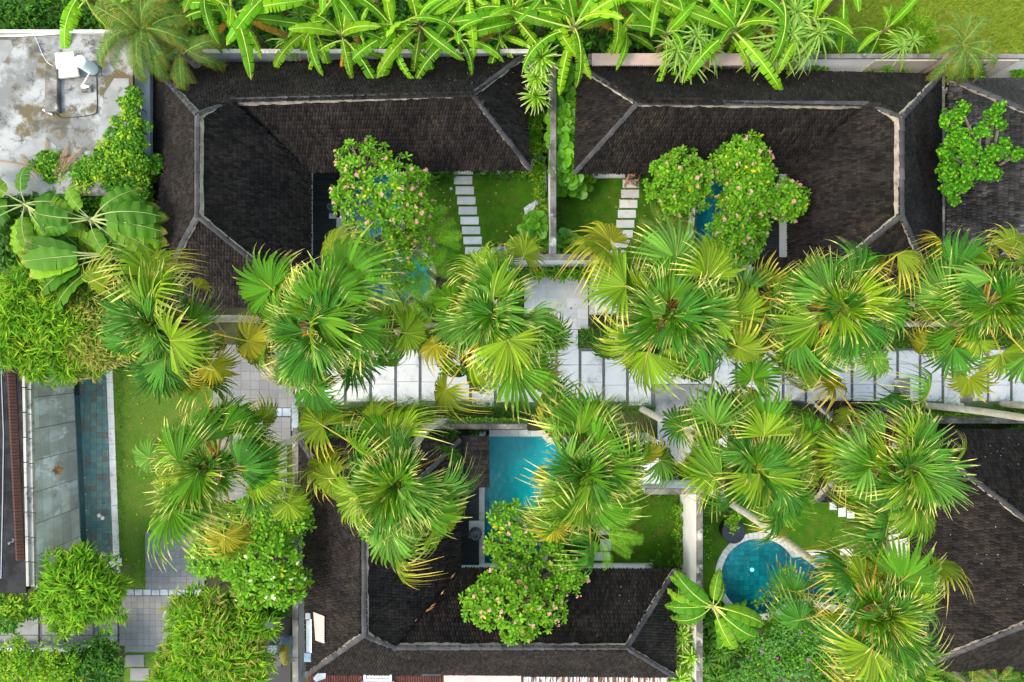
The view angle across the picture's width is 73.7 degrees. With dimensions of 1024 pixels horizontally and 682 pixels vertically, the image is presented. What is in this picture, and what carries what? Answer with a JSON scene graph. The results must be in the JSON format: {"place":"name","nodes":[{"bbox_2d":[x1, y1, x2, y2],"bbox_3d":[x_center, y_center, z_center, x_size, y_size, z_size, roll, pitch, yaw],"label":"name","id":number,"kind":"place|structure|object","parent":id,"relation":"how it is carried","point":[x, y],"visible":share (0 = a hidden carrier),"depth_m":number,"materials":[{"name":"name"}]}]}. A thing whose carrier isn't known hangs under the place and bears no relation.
{"place":"outdoors","nodes":[
{"label":"outdoors","id":0,"kind":"place"},
{"bbox_2d":[0,614,118,644],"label":"path","id":1,"kind":"structure","parent":0,"point":[31,631],"depth_m":26.62,"materials":[{"name":"concrete"}]},
{"bbox_2d":[461,430,489,487],"bbox_3d":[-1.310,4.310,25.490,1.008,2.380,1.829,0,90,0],"label":"wooden deck","id":2,"kind":"structure","parent":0,"point":[477,447],"depth_m":24.30,"materials":[{"name":"black"}]},
{"bbox_2d":[0,0,1023,681],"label":"ground","id":3,"kind":"structure","parent":0,"point":[232,330],"depth_m":26.68,"materials":[{"name":"plant"}]},
{"bbox_2d":[0,592,34,635],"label":"shrub","id":4,"kind":"object","parent":3,"relation":"on","point":[12,607],"visible":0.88,"depth_m":24.38,"materials":[{"name":"green plant"}]},
{"bbox_2d":[0,363,51,592],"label":"dark roof building","id":5,"kind":"structure","parent":3,"relation":"on","point":[13,561],"depth_m":23.97,"materials":[{"name":"black"}]},
{"bbox_2d":[0,631,82,681],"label":"shrub","id":6,"kind":"object","parent":3,"relation":"on","point":[23,661],"visible":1,"depth_m":24.61,"materials":[{"name":"green plant"}]},
{"bbox_2d":[0,164,89,258],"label":"travellers palm","id":7,"kind":"object","parent":3,"relation":"on","point":[22,228],"visible":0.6,"depth_m":22.29,"materials":[{"name":"green plant"}]},
{"bbox_2d":[22,364,79,587],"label":"panel wall","id":8,"kind":"structure","parent":3,"relation":"on","point":[51,497],"depth_m":25.04,"materials":[{"name":"concrete"}]},
{"bbox_2d":[0,254,112,389],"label":"bamboo","id":9,"kind":"object","parent":3,"relation":"on","point":[25,324],"visible":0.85,"depth_m":22.87,"materials":[{"name":"green plant"}]},
{"bbox_2d":[0,180,112,274],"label":"shrub","id":10,"kind":"object","parent":3,"relation":"on","point":[5,254],"visible":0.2,"depth_m":23.32,"materials":[{"name":"green plant"}]},
{"bbox_2d":[0,0,130,29],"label":"shrub","id":11,"kind":"object","parent":3,"relation":"on","point":[14,15],"visible":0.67,"depth_m":23.95,"materials":[{"name":"green plant"}]},
{"bbox_2d":[0,30,152,211],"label":"flat roof building","id":12,"kind":"structure","parent":3,"relation":"on","point":[28,125],"depth_m":23.08,"materials":[{"name":"paint"}]},
{"bbox_2d":[23,537,134,643],"bbox_3d":[-15.584,8.908,24.992,4.301,3.383,3.868,0,90,0],"label":"bamboo","id":13,"kind":"object","parent":3,"relation":"on","point":[71,592],"visible":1,"depth_m":23.99,"materials":[{"name":"green plant"}]},
{"bbox_2d":[45,283,128,389],"bbox_3d":[-14.702,0.144,24.648,3.346,4.072,4.333,24,90,0],"label":"bamboo","id":14,"kind":"object","parent":3,"relation":"on","point":[101,359],"visible":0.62,"depth_m":23.27,"materials":[{"name":"green plant"}]},
{"bbox_2d":[52,628,126,681],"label":"shrub","id":15,"kind":"object","parent":3,"relation":"on","point":[98,657],"visible":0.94,"depth_m":25.11,"materials":[{"name":"green plant"}]},
{"bbox_2d":[21,227,160,313],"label":"travellers palm","id":16,"kind":"object","parent":3,"relation":"on","point":[54,263],"visible":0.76,"depth_m":22.11,"materials":[{"name":"green plant"}]},
{"bbox_2d":[27,84,163,221],"bbox_3d":[-13.490,-5.890,24.502,4.765,4.368,3.537,-33,90,0],"label":"shrub","id":17,"kind":"object","parent":3,"relation":"on","point":[130,139],"visible":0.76,"depth_m":22.82,"materials":[{"name":"green plant"}]},
{"bbox_2d":[59,0,132,48],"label":"banana plant","id":18,"kind":"object","parent":3,"relation":"on","point":[71,11],"visible":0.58,"depth_m":22.94,"materials":[{"name":"green plant"}]},
{"bbox_2d":[74,361,120,572],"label":"swimming pool","id":19,"kind":"structure","parent":3,"relation":"in","point":[96,458],"depth_m":27.07,"materials":[{"name":"liquid"}]},
{"bbox_2d":[34,185,169,265],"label":"travellers palm","id":20,"kind":"object","parent":3,"relation":"on","point":[129,218],"visible":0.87,"depth_m":21.89,"materials":[{"name":"green plant"}]},
{"bbox_2d":[92,0,205,82],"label":"feather palm","id":21,"kind":"object","parent":3,"relation":"on","point":[135,31],"visible":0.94,"depth_m":21.84,"materials":[{"name":"green plant"}]},
{"bbox_2d":[119,528,204,651],"bbox_3d":[-13.662,9.697,26.675,3.331,0.110,4.876,0,90,0],"label":"tiled court","id":22,"kind":"object","parent":3,"relation":"on","point":[143,614],"visible":0.62,"depth_m":26.63,"materials":[{"name":"grey tile"}]},
{"bbox_2d":[110,346,217,681],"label":"lawn","id":23,"kind":"structure","parent":3,"relation":"on","point":[137,665],"depth_m":26.66,"materials":[{"name":"plant"}]},
{"bbox_2d":[148,10,230,90],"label":"feather palm","id":24,"kind":"object","parent":3,"relation":"on","point":[189,58],"visible":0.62,"depth_m":22.57,"materials":[{"name":"green plant"}]},
{"bbox_2d":[81,240,305,408],"bbox_3d":[-8.161,-0.616,20.526,3.753,12.345,4.685,-41,90,0],"label":"fan palm","id":25,"kind":"object","parent":3,"relation":"on","point":[153,321],"visible":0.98,"depth_m":15.61,"materials":[{"name":"plant"}]},
{"bbox_2d":[141,578,284,681],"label":"bamboo","id":26,"kind":"object","parent":3,"relation":"on","point":[192,652],"visible":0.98,"depth_m":23.16,"materials":[{"name":"green plant"}]},
{"bbox_2d":[132,376,338,570],"bbox_3d":[-7.109,2.888,20.515,3.898,12.359,4.754,-33,90,0],"label":"fan palm","id":27,"kind":"object","parent":3,"relation":"on","point":[185,492],"visible":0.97,"depth_m":15.64,"materials":[{"name":"plant"}]},
{"bbox_2d":[170,0,309,79],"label":"banana plant","id":28,"kind":"object","parent":3,"relation":"on","point":[251,38],"visible":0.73,"depth_m":22.10,"materials":[{"name":"green plant"}]},
{"bbox_2d":[192,344,298,499],"bbox_3d":[-10.420,3.174,26.678,4.179,0.103,6.076,0,90,0],"label":"tiled court","id":29,"kind":"object","parent":3,"relation":"on","point":[250,382],"visible":0.28,"depth_m":26.63,"materials":[{"name":"grey tile"}]},
{"bbox_2d":[184,488,316,611],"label":"frangipani tree","id":30,"kind":"object","parent":3,"relation":"on","point":[268,577],"visible":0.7,"depth_m":21.88,"materials":[{"name":"green plant"}]},
{"bbox_2d":[226,0,316,44],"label":"banana plant","id":31,"kind":"object","parent":3,"relation":"on","point":[253,8],"visible":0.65,"depth_m":21.86,"materials":[{"name":"green plant"}]},
{"bbox_2d":[292,428,307,681],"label":"garden wall","id":32,"kind":"structure","parent":3,"relation":"on","point":[298,650],"depth_m":24.39,"materials":[{"name":"paint"}]},
{"bbox_2d":[255,0,348,75],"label":"banana plant","id":33,"kind":"object","parent":3,"relation":"on","point":[287,22],"visible":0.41,"depth_m":23.18,"materials":[{"name":"green plant"}]},
{"bbox_2d":[313,174,336,254],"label":"deck","id":34,"kind":"structure","parent":3,"relation":"on","point":[323,224],"depth_m":26.46,"materials":[{"name":"black stone"}]},
{"bbox_2d":[278,0,381,55],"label":"banana plant","id":35,"kind":"object","parent":3,"relation":"on","point":[343,7],"visible":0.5,"depth_m":22.41,"materials":[{"name":"green plant"}]},
{"bbox_2d":[232,223,435,419],"bbox_3d":[-4.588,-0.474,20.535,5.028,12.329,4.629,-24,90,0],"label":"fan palm","id":36,"kind":"object","parent":3,"relation":"on","point":[328,293],"visible":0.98,"depth_m":15.39,"materials":[{"name":"plant"}]},
{"bbox_2d":[288,0,387,78],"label":"banana plant","id":37,"kind":"object","parent":3,"relation":"on","point":[340,22],"visible":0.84,"depth_m":22.70,"materials":[{"name":"green plant"}]},
{"bbox_2d":[152,54,532,307],"bbox_3d":[-6.074,-5.631,23.865,13.623,5.630,9.051,0,90,0],"label":"villa","id":38,"kind":"object","parent":3,"relation":"on","point":[245,157],"visible":0.91,"depth_m":22.85,"materials":[{"name":"black"}]},
{"bbox_2d":[145,49,548,81],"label":"garden wall","id":39,"kind":"structure","parent":3,"relation":"on","point":[234,55],"depth_m":24.12,"materials":[{"name":"paint"}]},
{"bbox_2d":[329,135,443,291],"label":"frangipani tree","id":40,"kind":"object","parent":3,"relation":"on","point":[392,217],"visible":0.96,"depth_m":22.16,"materials":[{"name":"green plant"}]},
{"bbox_2d":[340,171,435,306],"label":"swimming pool","id":41,"kind":"structure","parent":3,"relation":"in","point":[371,230],"depth_m":27.48,"materials":[{"name":"liquid"}]},
{"bbox_2d":[293,395,486,588],"bbox_3d":[-2.980,3.692,20.594,4.784,12.206,4.835,0,90,0],"label":"fan palm","id":42,"kind":"object","parent":3,"relation":"on","point":[404,511],"visible":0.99,"depth_m":15.68,"materials":[{"name":"plant"}]},
{"bbox_2d":[346,0,450,78],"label":"banana plant","id":43,"kind":"object","parent":3,"relation":"on","point":[389,8],"visible":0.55,"depth_m":22.62,"materials":[{"name":"green plant"}]},
{"bbox_2d":[376,0,464,78],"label":"banana plant","id":44,"kind":"object","parent":3,"relation":"on","point":[432,36],"visible":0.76,"depth_m":22.41,"materials":[{"name":"green plant"}]},
{"bbox_2d":[396,247,456,301],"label":"feather palm","id":45,"kind":"object","parent":3,"relation":"on","point":[431,274],"visible":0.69,"depth_m":23.87,"materials":[{"name":"green plant"}]},
{"bbox_2d":[77,0,830,53],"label":"undergrowth","id":46,"kind":"object","parent":3,"relation":"on","point":[587,36],"visible":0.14,"depth_m":25.32,"materials":[{"name":"green plant"}]},
{"bbox_2d":[412,0,515,78],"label":"banana plant","id":47,"kind":"object","parent":3,"relation":"on","point":[484,29],"visible":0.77,"depth_m":22.58,"materials":[{"name":"green plant"}]},
{"bbox_2d":[423,0,508,59],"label":"banana plant","id":48,"kind":"object","parent":3,"relation":"on","point":[441,31],"visible":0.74,"depth_m":22.57,"materials":[{"name":"green plant"}]},
{"bbox_2d":[460,488,478,564],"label":"deck","id":49,"kind":"structure","parent":3,"relation":"on","point":[470,551],"depth_m":26.46,"materials":[{"name":"wood"}]},
{"bbox_2d":[428,172,545,265],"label":"lawn","id":50,"kind":"structure","parent":3,"relation":"on","point":[467,210],"depth_m":26.66,"materials":[{"name":"plant"}]},
{"bbox_2d":[392,205,462,267],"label":"feather palm","id":51,"kind":"object","parent":50,"relation":"on","point":[439,236],"visible":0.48,"depth_m":23.51,"materials":[{"name":"green plant"}]},
{"bbox_2d":[298,438,678,679],"bbox_3d":[-0.832,7.688,23.865,13.438,5.630,8.550,0,90,0],"label":"villa","id":52,"kind":"object","parent":3,"relation":"on","point":[364,604],"visible":0.73,"depth_m":22.91,"materials":[{"name":"black"}]},
{"bbox_2d":[308,673,443,681],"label":"corrugated roof","id":53,"kind":"structure","parent":52,"relation":"attached to","point":[322,677],"depth_m":24.29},
{"bbox_2d":[418,229,575,423],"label":"fan palm","id":54,"kind":"object","parent":3,"relation":"on","point":[509,352],"visible":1,"depth_m":15.41,"materials":[{"name":"plant"}]},
{"bbox_2d":[449,0,578,66],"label":"banana plant","id":55,"kind":"object","parent":3,"relation":"on","point":[498,13],"visible":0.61,"depth_m":22.39,"materials":[{"name":"green plant"}]},
{"bbox_2d":[479,431,563,563],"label":"swimming pool","id":56,"kind":"structure","parent":3,"relation":"in","point":[509,455],"depth_m":27.48,"materials":[{"name":"liquid"}]},
{"bbox_2d":[458,498,589,646],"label":"frangipani tree","id":57,"kind":"object","parent":3,"relation":"on","point":[537,587],"visible":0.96,"depth_m":21.73,"materials":[{"name":"green plant"}]},
{"bbox_2d":[506,210,548,253],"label":"round leaf shrub","id":58,"kind":"object","parent":3,"relation":"on","point":[535,223],"visible":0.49,"depth_m":25.39,"materials":[{"name":"green plant"}]},
{"bbox_2d":[527,109,547,172],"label":"shrub","id":59,"kind":"object","parent":3,"relation":"on","point":[535,126],"visible":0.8,"depth_m":25.69,"materials":[{"name":"green plant"}]},
{"bbox_2d":[518,39,562,115],"bbox_3d":[0.893,-8.812,24.340,1.309,4.688,2.357,14,90,0],"label":"yucca","id":60,"kind":"object","parent":3,"relation":"on","point":[534,76],"visible":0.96,"depth_m":22.71,"materials":[{"name":"green plant"}]},
{"bbox_2d":[504,0,581,57],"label":"banana plant","id":61,"kind":"object","parent":3,"relation":"on","point":[565,37],"visible":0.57,"depth_m":22.14,"materials":[{"name":"green plant"}]},
{"bbox_2d":[548,66,555,253],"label":"garden wall","id":62,"kind":"structure","parent":3,"relation":"on","point":[552,199],"depth_m":24.28,"materials":[{"name":"white paint"}]},
{"bbox_2d":[514,264,591,284],"bbox_3d":[1.416,-2.549,26.124,3.819,1.119,0.902,0,90,0],"label":"planter bed","id":63,"kind":"object","parent":3,"relation":"on","point":[553,273],"visible":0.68,"depth_m":25.88,"materials":[{"name":"green plant"}]},
{"bbox_2d":[524,277,587,349],"bbox_3d":[1.723,-1.053,26.674,2.495,0.112,2.919,0,90,0],"label":"tiled court","id":64,"kind":"object","parent":3,"relation":"on","point":[551,291],"visible":0.51,"depth_m":26.63,"materials":[{"name":"grey tile"}]},
{"bbox_2d":[508,0,626,95],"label":"banana plant","id":65,"kind":"object","parent":3,"relation":"on","point":[594,12],"visible":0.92,"depth_m":21.94,"materials":[{"name":"green plant"}]},
{"bbox_2d":[543,58,596,199],"bbox_3d":[2.174,-7.840,25.454,2.040,2.512,5.015,0,90,0],"label":"round leaf shrub","id":66,"kind":"object","parent":3,"relation":"on","point":[576,185],"visible":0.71,"depth_m":24.70,"materials":[{"name":"green plant"}]},
{"bbox_2d":[516,370,677,578],"bbox_3d":[1.643,2.980,20.538,4.207,12.296,4.146,-40,90,0],"label":"fan palm","id":67,"kind":"object","parent":3,"relation":"on","point":[613,457],"visible":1,"depth_m":15.33,"materials":[{"name":"plant"}]},
{"bbox_2d":[550,489,679,565],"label":"lawn","id":68,"kind":"structure","parent":3,"relation":"on","point":[647,525],"depth_m":26.66,"materials":[{"name":"plant"}]},
{"bbox_2d":[560,497,643,570],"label":"feather palm","id":69,"kind":"object","parent":68,"relation":"on","point":[614,543],"visible":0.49,"depth_m":23.19,"materials":[{"name":"green plant"}]},
{"bbox_2d":[562,0,674,55],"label":"banana plant","id":70,"kind":"object","parent":3,"relation":"on","point":[618,25],"visible":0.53,"depth_m":22.61,"materials":[{"name":"green plant"}]},
{"bbox_2d":[557,178,695,265],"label":"lawn","id":71,"kind":"structure","parent":3,"relation":"on","point":[628,225],"depth_m":26.66,"materials":[{"name":"plant"}]},
{"bbox_2d":[579,0,709,52],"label":"banana plant","id":72,"kind":"object","parent":3,"relation":"on","point":[654,13],"visible":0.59,"depth_m":22.62,"materials":[{"name":"green plant"}]},
{"bbox_2d":[287,390,1023,429],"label":"ornamental grass","id":73,"kind":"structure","parent":3,"relation":"on","point":[499,410],"depth_m":26.49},
{"bbox_2d":[622,0,703,81],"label":"banana plant","id":74,"kind":"object","parent":3,"relation":"on","point":[644,24],"visible":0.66,"depth_m":22.51,"materials":[{"name":"green plant"}]},
{"bbox_2d":[303,320,1023,356],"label":"ornamental grass","id":75,"kind":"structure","parent":3,"relation":"on","point":[894,346],"depth_m":26.52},
{"bbox_2d":[553,210,776,399],"bbox_3d":[3.686,-1.120,20.557,4.336,12.271,5.037,-33,90,0],"label":"fan palm","id":76,"kind":"object","parent":3,"relation":"on","point":[702,315],"visible":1,"depth_m":15.44,"materials":[{"name":"plant"}]},
{"bbox_2d":[669,588,704,681],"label":"dracaena bed","id":77,"kind":"object","parent":3,"relation":"on","point":[685,653],"visible":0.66,"depth_m":24.45,"materials":[{"name":"green plant"}]},
{"bbox_2d":[649,19,727,84],"bbox_3d":[5.968,-9.550,24.339,2.746,4.689,2.468,0,90,0],"label":"strap leaf plant","id":78,"kind":"object","parent":3,"relation":"on","point":[686,56],"visible":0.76,"depth_m":22.49,"materials":[{"name":"green plant"}]},
{"bbox_2d":[680,494,702,681],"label":"garden wall","id":79,"kind":"structure","parent":3,"relation":"on","point":[692,548],"depth_m":24.50,"materials":[{"name":"white paint"}]},
{"bbox_2d":[661,175,752,287],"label":"swimming pool","id":80,"kind":"structure","parent":3,"relation":"in","point":[703,218],"depth_m":27.48,"materials":[{"name":"liquid"}]},
{"bbox_2d":[664,568,763,649],"bbox_3d":[7.462,9.486,24.628,5.340,4.357,2.440,36,90,0],"label":"banana plant","id":81,"kind":"object","parent":3,"relation":"on","point":[730,626],"visible":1,"depth_m":22.80,"materials":[{"name":"green plant"}]},
{"bbox_2d":[703,600,746,681],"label":"dracaena bed","id":82,"kind":"object","parent":3,"relation":"on","point":[720,668],"visible":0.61,"depth_m":25.35,"materials":[{"name":"green plant"}]},
{"bbox_2d":[642,129,812,268],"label":"frangipani tree","id":83,"kind":"object","parent":3,"relation":"on","point":[780,200],"visible":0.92,"depth_m":22.42,"materials":[{"name":"green plant"}]},
{"bbox_2d":[684,0,782,89],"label":"banana plant","id":84,"kind":"object","parent":3,"relation":"on","point":[721,21],"visible":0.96,"depth_m":22.20,"materials":[{"name":"green plant"}]},
{"bbox_2d":[638,350,831,547],"bbox_3d":[5.719,2.609,20.670,4.135,12.042,4.799,0,90,0],"label":"fan palm","id":85,"kind":"object","parent":3,"relation":"on","point":[781,466],"visible":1,"depth_m":15.56,"materials":[{"name":"plant"}]},
{"bbox_2d":[573,65,943,302],"bbox_3d":[8.714,-5.427,23.849,13.146,5.662,8.703,0,90,0],"label":"villa","id":86,"kind":"object","parent":3,"relation":"on","point":[861,159],"visible":0.81,"depth_m":22.82,"materials":[{"name":"black"}]},
{"bbox_2d":[722,0,804,66],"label":"banana plant","id":87,"kind":"object","parent":3,"relation":"on","point":[784,21],"visible":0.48,"depth_m":22.41,"materials":[{"name":"green plant"}]},
{"bbox_2d":[715,532,852,619],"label":"swimming pool","id":88,"kind":"structure","parent":3,"relation":"in","point":[743,579],"depth_m":27.52,"materials":[{"name":"liquid"}]},
{"bbox_2d":[738,0,838,80],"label":"strap leaf plant","id":89,"kind":"object","parent":3,"relation":"on","point":[806,50],"visible":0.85,"depth_m":22.55,"materials":[{"name":"green plant"}]},
{"bbox_2d":[750,562,829,630],"bbox_3d":[10.340,9.864,25.730,2.594,1.907,2.662,-45,90,0],"label":"shrub","id":90,"kind":"object","parent":3,"relation":"on","point":[772,608],"visible":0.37,"depth_m":25.37,"materials":[{"name":"green plant"}]},
{"bbox_2d":[703,487,882,652],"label":"lawn","id":91,"kind":"structure","parent":3,"relation":"on","point":[720,544],"depth_m":26.66,"materials":[{"name":"plant"}]},
{"bbox_2d":[726,606,924,681],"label":"shrub","id":92,"kind":"object","parent":91,"relation":"on","point":[773,668],"visible":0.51,"depth_m":24.12,"materials":[{"name":"green plant"}]},
{"bbox_2d":[721,494,974,681],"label":"fan palm","id":93,"kind":"object","parent":91,"relation":"on","point":[893,652],"visible":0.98,"depth_m":15.40,"materials":[{"name":"plant"}]},
{"bbox_2d":[588,54,1023,79],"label":"garden wall","id":94,"kind":"structure","parent":3,"relation":"on","point":[1002,68],"depth_m":24.37,"materials":[{"name":"white paint"}]},
{"bbox_2d":[592,53,765,65],"bbox_3d":[5.867,-9.841,23.902,6.142,0.045,0.448,0,90,0],"label":"gutter sheet","id":95,"kind":"object","parent":94,"relation":"on","point":[637,59],"visible":0.52,"depth_m":23.90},
{"bbox_2d":[755,0,858,74],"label":"banana plant","id":96,"kind":"object","parent":3,"relation":"on","point":[841,27],"visible":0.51,"depth_m":22.48,"materials":[{"name":"green plant"}]},
{"bbox_2d":[718,236,928,392],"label":"fan palm","id":97,"kind":"object","parent":3,"relation":"on","point":[854,309],"visible":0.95,"depth_m":15.73,"materials":[{"name":"plant"}]},
{"bbox_2d":[791,400,888,502],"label":"pavilion","id":98,"kind":"structure","parent":3,"relation":"on","point":[821,496],"depth_m":23.86,"materials":[{"name":"black"}]},
{"bbox_2d":[740,358,982,561],"bbox_3d":[8.890,2.843,20.663,3.899,12.040,4.883,0,90,0],"label":"fan palm","id":99,"kind":"object","parent":3,"relation":"on","point":[864,456],"visible":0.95,"depth_m":15.48,"materials":[{"name":"plant"}]},
{"bbox_2d":[852,0,916,71],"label":"banana plant","id":100,"kind":"object","parent":3,"relation":"on","point":[898,17],"visible":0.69,"depth_m":24.32,"materials":[{"name":"green plant"}]},
{"bbox_2d":[811,222,1023,401],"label":"fan palm","id":101,"kind":"object","parent":3,"relation":"on","point":[939,296],"visible":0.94,"depth_m":16.07,"materials":[{"name":"plant"}]},
{"bbox_2d":[889,428,1023,671],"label":"villa","id":102,"kind":"object","parent":3,"relation":"on","point":[986,628],"visible":0.61,"depth_m":22.84,"materials":[{"name":"black"}]},
{"bbox_2d":[920,9,999,84],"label":"feather palm","id":103,"kind":"object","parent":3,"relation":"on","point":[959,52],"visible":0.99,"depth_m":22.92,"materials":[{"name":"green plant"}]},
{"bbox_2d":[934,99,1023,206],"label":"bright leaf tree","id":104,"kind":"object","parent":3,"relation":"on","point":[967,145],"visible":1,"depth_m":21.82,"materials":[{"name":"green plant"}]},
{"bbox_2d":[945,76,1023,293],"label":"villa","id":105,"kind":"object","parent":3,"relation":"on","point":[982,206],"visible":0.52,"depth_m":23.31,"materials":[{"name":"black"}]},
{"bbox_2d":[297,348,1023,415],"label":"path","id":106,"kind":"structure","parent":0,"point":[412,376],"depth_m":26.61,"materials":[{"name":"grey tile"}]},
{"bbox_2d":[820,0,1023,53],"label":"field","id":107,"kind":"structure","parent":0,"point":[1018,51],"depth_m":26.67,"materials":[{"name":"green plant"}]},
{"bbox_2d":[857,0,942,53],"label":"shrub","id":108,"kind":"object","parent":107,"relation":"on","point":[923,25],"visible":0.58,"depth_m":25.03,"materials":[{"name":"green plant"}]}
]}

